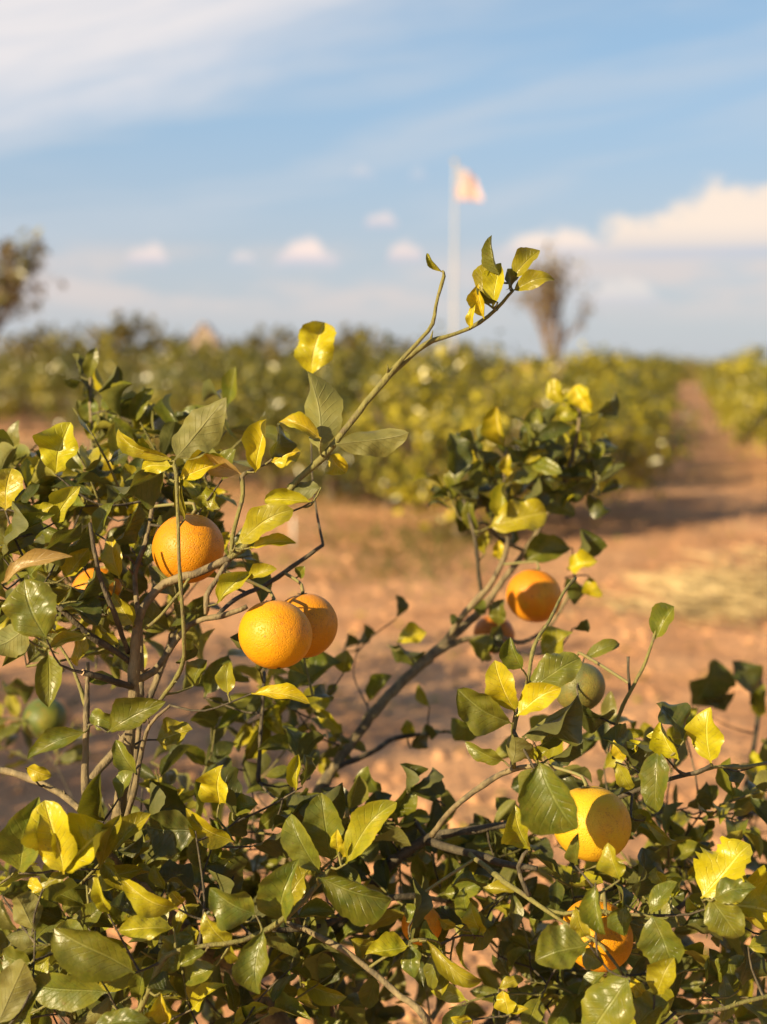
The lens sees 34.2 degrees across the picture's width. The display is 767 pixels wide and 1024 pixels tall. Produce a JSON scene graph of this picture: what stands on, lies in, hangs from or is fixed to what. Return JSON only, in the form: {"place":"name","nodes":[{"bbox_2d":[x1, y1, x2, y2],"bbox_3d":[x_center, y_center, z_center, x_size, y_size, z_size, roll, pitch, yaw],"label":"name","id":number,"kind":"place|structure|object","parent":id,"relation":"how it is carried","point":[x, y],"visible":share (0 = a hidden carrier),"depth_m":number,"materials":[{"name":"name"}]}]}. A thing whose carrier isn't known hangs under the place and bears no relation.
{"place":"outdoors","nodes":[
{"label":"outdoors","id":0,"kind":"place"},
{"bbox_2d":[191,322,223,358],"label":"shed","id":1,"kind":"structure","parent":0,"point":[206,330],"depth_m":83.23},
{"bbox_2d":[0,363,766,1023],"bbox_3d":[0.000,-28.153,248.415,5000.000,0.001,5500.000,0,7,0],"label":"ground","id":2,"kind":"structure","parent":0,"point":[738,493],"depth_m":7.12,"materials":[{"name":"soil"}]},
{"bbox_2d":[0,350,22,382],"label":"orange tree","id":3,"kind":"object","parent":2,"relation":"on","point":[8,355],"visible":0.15,"depth_m":44.84,"materials":[{"name":"green plant"}]},
{"bbox_2d":[0,330,36,377],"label":"background tree","id":4,"kind":"object","parent":2,"relation":"on","point":[18,342],"visible":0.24,"depth_m":62.53,"materials":[{"name":"green plant"}]},
{"bbox_2d":[1,359,47,412],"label":"orange tree","id":5,"kind":"object","parent":2,"relation":"on","point":[20,373],"visible":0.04,"depth_m":37.79,"materials":[{"name":"green plant"}]},
{"bbox_2d":[0,358,51,421],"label":"orange tree","id":6,"kind":"object","parent":2,"relation":"on","point":[12,362],"visible":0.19,"depth_m":32.66,"materials":[{"name":"green plant"}]},
{"bbox_2d":[0,227,65,328],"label":"tall tree","id":7,"kind":"object","parent":2,"relation":"on","point":[13,277],"visible":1,"depth_m":45.09,"materials":[{"name":"green plant"}]},
{"bbox_2d":[0,355,79,431],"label":"orange tree","id":8,"kind":"object","parent":2,"relation":"on","point":[24,406],"visible":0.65,"depth_m":27.77,"materials":[{"name":"green plant"}]},
{"bbox_2d":[0,322,98,363],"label":"background tree","id":9,"kind":"object","parent":2,"relation":"on","point":[35,339],"visible":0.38,"depth_m":61.00,"materials":[{"name":"green plant"}]},
{"bbox_2d":[14,364,112,422],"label":"orange tree","id":10,"kind":"object","parent":2,"relation":"on","point":[55,391],"visible":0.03,"depth_m":30.52,"materials":[{"name":"green plant"}]},
{"bbox_2d":[20,328,154,449],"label":"orange tree","id":11,"kind":"object","parent":2,"relation":"on","point":[54,368],"visible":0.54,"depth_m":21.02,"materials":[{"name":"green plant"}]},
{"bbox_2d":[63,354,123,398],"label":"orange tree","id":12,"kind":"object","parent":2,"relation":"on","point":[96,367],"visible":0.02,"depth_m":35.66,"materials":[{"name":"green plant"}]},
{"bbox_2d":[76,337,115,352],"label":"background tree","id":13,"kind":"object","parent":2,"relation":"on","point":[88,346],"visible":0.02,"depth_m":73.44,"materials":[{"name":"green plant"}]},
{"bbox_2d":[73,356,176,399],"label":"orange tree","id":14,"kind":"object","parent":2,"relation":"on","point":[134,359],"visible":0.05,"depth_m":28.68,"materials":[{"name":"green plant"}]},
{"bbox_2d":[85,309,182,369],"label":"background tree","id":15,"kind":"object","parent":2,"relation":"on","point":[125,332],"visible":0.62,"depth_m":65.22,"materials":[{"name":"green plant"}]},
{"bbox_2d":[57,361,223,451],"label":"orange tree","id":16,"kind":"object","parent":2,"relation":"on","point":[126,390],"visible":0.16,"depth_m":17.54,"materials":[{"name":"green plant"}]},
{"bbox_2d":[124,351,189,380],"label":"orange tree","id":17,"kind":"object","parent":2,"relation":"on","point":[142,355],"visible":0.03,"depth_m":33.71,"materials":[{"name":"green plant"}]},
{"bbox_2d":[154,338,202,375],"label":"background tree","id":18,"kind":"object","parent":2,"relation":"on","point":[182,343],"visible":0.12,"depth_m":72.66,"materials":[{"name":"green plant"}]},
{"bbox_2d":[153,353,207,370],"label":"orange tree","id":19,"kind":"object","parent":2,"relation":"on","point":[168,359],"depth_m":38.56,"materials":[{"name":"green plant"}]},
{"bbox_2d":[137,333,236,397],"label":"orange tree","id":20,"kind":"object","parent":2,"relation":"on","point":[196,359],"visible":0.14,"depth_m":26.55,"materials":[{"name":"green plant"}]},
{"bbox_2d":[120,335,294,483],"bbox_3d":[-2.207,-1.282,15.966,2.794,1.926,2.269,2,7,18],"label":"orange tree","id":21,"kind":"object","parent":2,"relation":"on","point":[157,382],"visible":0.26,"depth_m":15.65,"materials":[{"name":"green plant"}]},
{"bbox_2d":[203,336,244,367],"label":"background tree","id":22,"kind":"object","parent":2,"relation":"on","point":[217,344],"visible":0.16,"depth_m":76.82,"materials":[{"name":"green plant"}]},
{"bbox_2d":[195,344,273,374],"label":"orange tree","id":23,"kind":"object","parent":2,"relation":"on","point":[233,350],"visible":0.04,"depth_m":36.45,"materials":[{"name":"green plant"}]},
{"bbox_2d":[196,364,279,403],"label":"orange tree","id":24,"kind":"object","parent":2,"relation":"on","point":[236,379],"visible":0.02,"depth_m":24.66,"materials":[{"name":"green plant"}]},
{"bbox_2d":[151,345,351,492],"bbox_3d":[-1.284,-1.085,14.750,2.621,1.819,2.638,-6,9,-41],"label":"orange tree","id":25,"kind":"object","parent":2,"relation":"on","point":[272,478],"visible":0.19,"depth_m":14.41,"materials":[{"name":"green plant"}]},
{"bbox_2d":[236,352,296,375],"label":"orange tree","id":26,"kind":"object","parent":2,"relation":"on","point":[260,356],"visible":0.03,"depth_m":29.66,"materials":[{"name":"green plant"}]},
{"bbox_2d":[237,323,298,370],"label":"background tree","id":27,"kind":"object","parent":2,"relation":"on","point":[272,353],"visible":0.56,"depth_m":70.85,"materials":[{"name":"green plant"}]},
{"bbox_2d":[292,517,293,547],"bbox_3d":[-0.759,0.189,10.483,0.020,0.294,0.021,0,7,0],"label":"marker stake","id":28,"kind":"object","parent":2,"relation":"on","point":[293,530],"visible":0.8,"depth_m":10.47,"materials":[{"name":"beige wood"}]},
{"bbox_2d":[258,362,343,420],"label":"orange tree","id":29,"kind":"object","parent":2,"relation":"on","point":[276,364],"visible":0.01,"depth_m":22.50,"materials":[{"name":"green plant"}]},
{"bbox_2d":[202,362,426,502],"bbox_3d":[-0.578,-0.888,14.026,2.506,1.591,2.552,5,9,38],"label":"orange tree","id":30,"kind":"object","parent":2,"relation":"on","point":[332,490],"visible":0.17,"depth_m":13.62,"materials":[{"name":"green plant"}]},
{"bbox_2d":[290,346,365,380],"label":"orange tree","id":31,"kind":"object","parent":2,"relation":"on","point":[349,351],"visible":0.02,"depth_m":27.96,"materials":[{"name":"green plant"}]},
{"bbox_2d":[333,322,395,363],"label":"background tree","id":32,"kind":"object","parent":2,"relation":"on","point":[348,338],"visible":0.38,"depth_m":70.99,"materials":[{"name":"green plant"}]},
{"bbox_2d":[324,350,409,395],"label":"orange tree","id":33,"kind":"object","parent":2,"relation":"on","point":[371,359],"visible":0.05,"depth_m":20.99,"materials":[{"name":"green plant"}]},
{"bbox_2d":[0,235,766,1023],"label":"orange tree","id":34,"kind":"object","parent":2,"relation":"on","point":[122,871],"visible":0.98,"depth_m":1.32,"materials":[{"name":"green plant"}]},
{"bbox_2d":[22,698,66,738],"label":"orange","id":35,"kind":"object","parent":34,"relation":"attached to","point":[38,715],"visible":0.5,"depth_m":1.97,"materials":[{"name":"food"}]},
{"bbox_2d":[72,554,135,608],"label":"orange","id":36,"kind":"object","parent":34,"relation":"hanging from","point":[82,578],"visible":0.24,"depth_m":1.48,"materials":[{"name":"orange food"}]},
{"bbox_2d":[152,502,223,582],"bbox_3d":[-0.212,0.032,1.326,0.086,0.085,0.092,0,7,0],"label":"orange","id":37,"kind":"object","parent":34,"relation":"attached to","point":[201,541],"visible":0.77,"depth_m":1.29,"materials":[{"name":"orange food"}]},
{"bbox_2d":[224,570,311,668],"bbox_3d":[-0.112,0.108,1.270,0.079,0.102,0.073,7,10,44],"label":"orange","id":38,"kind":"object","parent":34,"relation":"hanging from","point":[273,633],"visible":0.99,"depth_m":1.25,"materials":[{"name":"orange food"}]},
{"bbox_2d":[284,572,337,658],"bbox_3d":[-0.085,0.114,1.351,0.072,0.086,0.086,0,7,0],"label":"orange","id":39,"kind":"object","parent":34,"relation":"hanging from","point":[319,612],"visible":0.62,"depth_m":1.32,"materials":[{"name":"orange food"}]},
{"bbox_2d":[401,859,473,945],"bbox_3d":[0.056,0.417,1.340,0.083,0.087,0.042,-6,9,-40],"label":"orange","id":40,"kind":"object","parent":34,"relation":"attached to","point":[432,916],"visible":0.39,"depth_m":1.32,"materials":[{"name":"food"}]},
{"bbox_2d":[473,601,514,653],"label":"orange","id":41,"kind":"object","parent":34,"relation":"hanging from","point":[484,624],"visible":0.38,"depth_m":1.78,"materials":[{"name":"orange food"}]},
{"bbox_2d":[503,561,561,622],"bbox_3d":[0.199,0.107,1.669,0.080,0.082,0.071,0,7,0],"label":"orange","id":42,"kind":"object","parent":34,"relation":"attached to","point":[533,595],"visible":0.96,"depth_m":1.65,"materials":[{"name":"orange food"}]},
{"bbox_2d":[543,763,631,861],"bbox_3d":[0.204,0.302,1.239,0.085,0.087,0.075,0,7,0],"label":"orange","id":43,"kind":"object","parent":34,"relation":"hanging from","point":[603,816],"visible":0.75,"depth_m":1.21,"materials":[{"name":"food"}]},
{"bbox_2d":[556,651,627,709],"bbox_3d":[0.227,0.198,1.390,0.058,0.069,0.120,-1,7,-8],"label":"orange","id":44,"kind":"object","parent":34,"relation":"attached to","point":[589,679],"visible":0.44,"depth_m":1.40,"materials":[{"name":"food"}]},
{"bbox_2d":[562,888,632,971],"bbox_3d":[0.216,0.422,1.260,0.072,0.078,0.072,0,7,0],"label":"orange","id":45,"kind":"object","parent":34,"relation":"attached to","point":[618,946],"visible":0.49,"depth_m":1.23,"materials":[{"name":"orange food"}]},
{"bbox_2d":[0,503,766,1023],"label":"soil clods","id":46,"kind":"object","parent":2,"relation":"on","point":[424,805],"visible":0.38,"depth_m":5.77,"materials":[{"name":"brown soil"}]},
{"bbox_2d":[0,525,766,1023],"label":"fallen leaves","id":47,"kind":"object","parent":2,"relation":"on","point":[412,1021],"visible":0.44,"depth_m":6.05,"materials":[{"name":"brown plant"}]},
{"bbox_2d":[262,322,515,506],"bbox_3d":[-0.008,-1.028,13.513,2.569,2.005,2.775,6,9,40],"label":"orange tree","id":48,"kind":"object","parent":2,"relation":"on","point":[353,381],"visible":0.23,"depth_m":13.01,"materials":[{"name":"green plant"}]},
{"bbox_2d":[346,348,434,398],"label":"orange tree","id":49,"kind":"object","parent":2,"relation":"on","point":[379,354],"visible":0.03,"depth_m":25.93,"materials":[{"name":"green plant"}]},
{"bbox_2d":[19,426,762,594],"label":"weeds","id":50,"kind":"object","parent":2,"relation":"on","point":[408,540],"visible":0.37,"depth_m":10.79,"materials":[{"name":"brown plant"}]},
{"bbox_2d":[386,337,439,363],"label":"background tree","id":51,"kind":"object","parent":2,"relation":"on","point":[407,345],"visible":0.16,"depth_m":73.06,"materials":[{"name":"green plant"}]},
{"bbox_2d":[343,351,495,462],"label":"orange tree","id":52,"kind":"object","parent":2,"relation":"on","point":[455,373],"visible":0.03,"depth_m":18.72,"materials":[{"name":"green plant"}]},
{"bbox_2d":[354,362,500,491],"bbox_3d":[0.431,-1.001,14.990,2.352,1.586,2.166,2,7,14],"label":"orange tree","id":53,"kind":"object","parent":2,"relation":"on","point":[428,460],"visible":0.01,"depth_m":14.49,"materials":[{"name":"green plant"}]},
{"bbox_2d":[435,340,491,370],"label":"background tree","id":54,"kind":"object","parent":2,"relation":"on","point":[476,350],"visible":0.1,"depth_m":78.81,"materials":[{"name":"green plant"}]},
{"bbox_2d":[415,350,512,394],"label":"orange tree","id":55,"kind":"object","parent":2,"relation":"on","point":[474,360],"visible":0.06,"depth_m":23.56,"materials":[{"name":"green plant"}]},
{"bbox_2d":[332,339,596,538],"bbox_3d":[0.674,-0.628,10.977,2.369,1.806,2.580,1,7,10],"label":"orange tree","id":56,"kind":"object","parent":2,"relation":"on","point":[429,441],"visible":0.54,"depth_m":10.64,"materials":[{"name":"green plant"}]},
{"bbox_2d":[452,160,482,352],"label":"flagpole","id":57,"kind":"object","parent":2,"relation":"on","point":[467,187],"visible":0.97,"depth_m":58.62,"materials":[{"name":"metal"}]},
{"bbox_2d":[432,339,525,405],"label":"orange tree","id":58,"kind":"object","parent":2,"relation":"on","point":[508,366],"visible":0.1,"depth_m":28.65,"materials":[{"name":"green plant"}]},
{"bbox_2d":[506,242,600,373],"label":"tall tree","id":59,"kind":"object","parent":2,"relation":"on","point":[550,297],"visible":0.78,"depth_m":56.93,"materials":[{"name":"brown plant"}]},
{"bbox_2d":[450,344,661,464],"bbox_3d":[2.211,-1.131,15.178,2.658,1.806,2.424,-6,9,-43],"label":"orange tree","id":60,"kind":"object","parent":2,"relation":"on","point":[582,379],"visible":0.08,"depth_m":14.78,"materials":[{"name":"green plant"}]},
{"bbox_2d":[432,340,713,523],"bbox_3d":[1.841,-0.761,12.097,2.619,1.805,2.463,-5,9,-38],"label":"orange tree","id":61,"kind":"object","parent":2,"relation":"on","point":[621,441],"visible":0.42,"depth_m":11.78,"materials":[{"name":"green plant"}]},
{"bbox_2d":[512,348,678,458],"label":"orange tree","id":62,"kind":"object","parent":2,"relation":"on","point":[620,364],"visible":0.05,"depth_m":17.60,"materials":[{"name":"green plant"}]},
{"bbox_2d":[531,349,666,409],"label":"orange tree","id":63,"kind":"object","parent":2,"relation":"on","point":[621,361],"visible":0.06,"depth_m":20.20,"materials":[{"name":"green plant"}]},
{"bbox_2d":[557,352,671,432],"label":"orange tree","id":64,"kind":"object","parent":2,"relation":"on","point":[646,367],"visible":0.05,"depth_m":23.41,"materials":[{"name":"green plant"}]},
{"bbox_2d":[566,348,682,409],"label":"orange tree","id":65,"kind":"object","parent":2,"relation":"on","point":[669,379],"visible":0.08,"depth_m":26.02,"materials":[{"name":"green plant"}]},
{"bbox_2d":[623,354,676,403],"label":"orange tree","id":66,"kind":"object","parent":2,"relation":"on","point":[668,396],"visible":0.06,"depth_m":32.29,"materials":[{"name":"green plant"}]},
{"bbox_2d":[626,357,680,397],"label":"orange tree","id":67,"kind":"object","parent":2,"relation":"on","point":[671,387],"visible":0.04,"depth_m":36.02,"materials":[{"name":"green plant"}]},
{"bbox_2d":[628,353,679,392],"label":"orange tree","id":68,"kind":"object","parent":2,"relation":"on","point":[664,364],"visible":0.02,"depth_m":44.01,"materials":[{"name":"green plant"}]},
{"bbox_2d":[627,350,687,395],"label":"orange tree","id":69,"kind":"object","parent":2,"relation":"on","point":[670,362],"visible":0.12,"depth_m":39.82,"materials":[{"name":"green plant"}]},
{"bbox_2d":[577,523,766,633],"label":"dry straw","id":70,"kind":"object","parent":2,"relation":"on","point":[722,595],"visible":0.97,"depth_m":8.29,"materials":[{"name":"beige plant"}]},
{"bbox_2d":[666,358,686,376],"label":"orange tree","id":71,"kind":"object","parent":2,"relation":"on","point":[681,368],"visible":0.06,"depth_m":68.05,"materials":[{"name":"green plant"}]},
{"bbox_2d":[674,359,691,383],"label":"orange tree","id":72,"kind":"object","parent":2,"relation":"on","point":[688,372],"visible":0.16,"depth_m":73.26,"materials":[{"name":"green plant"}]},
{"bbox_2d":[677,354,703,387],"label":"orange tree","id":73,"kind":"object","parent":2,"relation":"on","point":[691,373],"visible":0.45,"depth_m":77.23,"materials":[{"name":"green plant"}]},
{"bbox_2d":[695,372,711,396],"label":"orange tree","id":74,"kind":"object","parent":2,"relation":"on","point":[701,382],"visible":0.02,"depth_m":52.95,"materials":[{"name":"green plant"}]},
{"bbox_2d":[696,358,726,375],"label":"orange tree","id":75,"kind":"object","parent":2,"relation":"on","point":[704,366],"visible":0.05,"depth_m":61.95,"materials":[{"name":"green plant"}]},
{"bbox_2d":[695,357,732,382],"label":"orange tree","id":76,"kind":"object","parent":2,"relation":"on","point":[704,372],"visible":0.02,"depth_m":57.35,"materials":[{"name":"green plant"}]},
{"bbox_2d":[693,356,736,390],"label":"orange tree","id":77,"kind":"object","parent":2,"relation":"on","point":[702,371],"visible":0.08,"depth_m":48.38,"materials":[{"name":"green plant"}]},
{"bbox_2d":[702,359,745,385],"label":"orange tree","id":78,"kind":"object","parent":2,"relation":"on","point":[715,370],"visible":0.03,"depth_m":44.11,"materials":[{"name":"green plant"}]},
{"bbox_2d":[700,357,748,400],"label":"orange tree","id":79,"kind":"object","parent":2,"relation":"on","point":[703,392],"visible":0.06,"depth_m":36.84,"materials":[{"name":"green plant"}]},
{"bbox_2d":[697,350,762,397],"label":"orange tree","id":80,"kind":"object","parent":2,"relation":"on","point":[722,365],"visible":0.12,"depth_m":40.13,"materials":[{"name":"green plant"}]},
{"bbox_2d":[699,361,765,409],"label":"orange tree","id":81,"kind":"object","parent":2,"relation":"on","point":[714,390],"visible":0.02,"depth_m":33.43,"materials":[{"name":"green plant"}]},
{"bbox_2d":[700,358,766,426],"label":"orange tree","id":82,"kind":"object","parent":2,"relation":"on","point":[708,395],"visible":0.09,"depth_m":27.20,"materials":[{"name":"green plant"}]},
{"bbox_2d":[706,343,766,436],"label":"orange tree","id":83,"kind":"object","parent":2,"relation":"on","point":[718,399],"visible":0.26,"depth_m":21.71,"materials":[{"name":"green plant"}]},
{"bbox_2d":[707,359,765,411],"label":"orange tree","id":84,"kind":"object","parent":2,"relation":"on","point":[722,380],"visible":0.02,"depth_m":30.34,"materials":[{"name":"green plant"}]},
{"bbox_2d":[708,349,766,436],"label":"orange tree","id":85,"kind":"object","parent":2,"relation":"on","point":[739,391],"visible":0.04,"depth_m":24.79,"materials":[{"name":"green plant"}]},
{"bbox_2d":[711,345,766,457],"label":"orange tree","id":86,"kind":"object","parent":2,"relation":"on","point":[761,410],"visible":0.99,"depth_m":16.64,"materials":[{"name":"green plant"}]},
{"bbox_2d":[717,349,766,445],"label":"orange tree","id":87,"kind":"object","parent":2,"relation":"on","point":[752,388],"visible":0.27,"depth_m":19.23,"materials":[{"name":"green plant"}]},
{"bbox_2d":[0,0,766,362],"label":"sky","id":88,"kind":"structure","parent":0,"point":[231,166],"materials":[{"name":"blue"}]}
]}

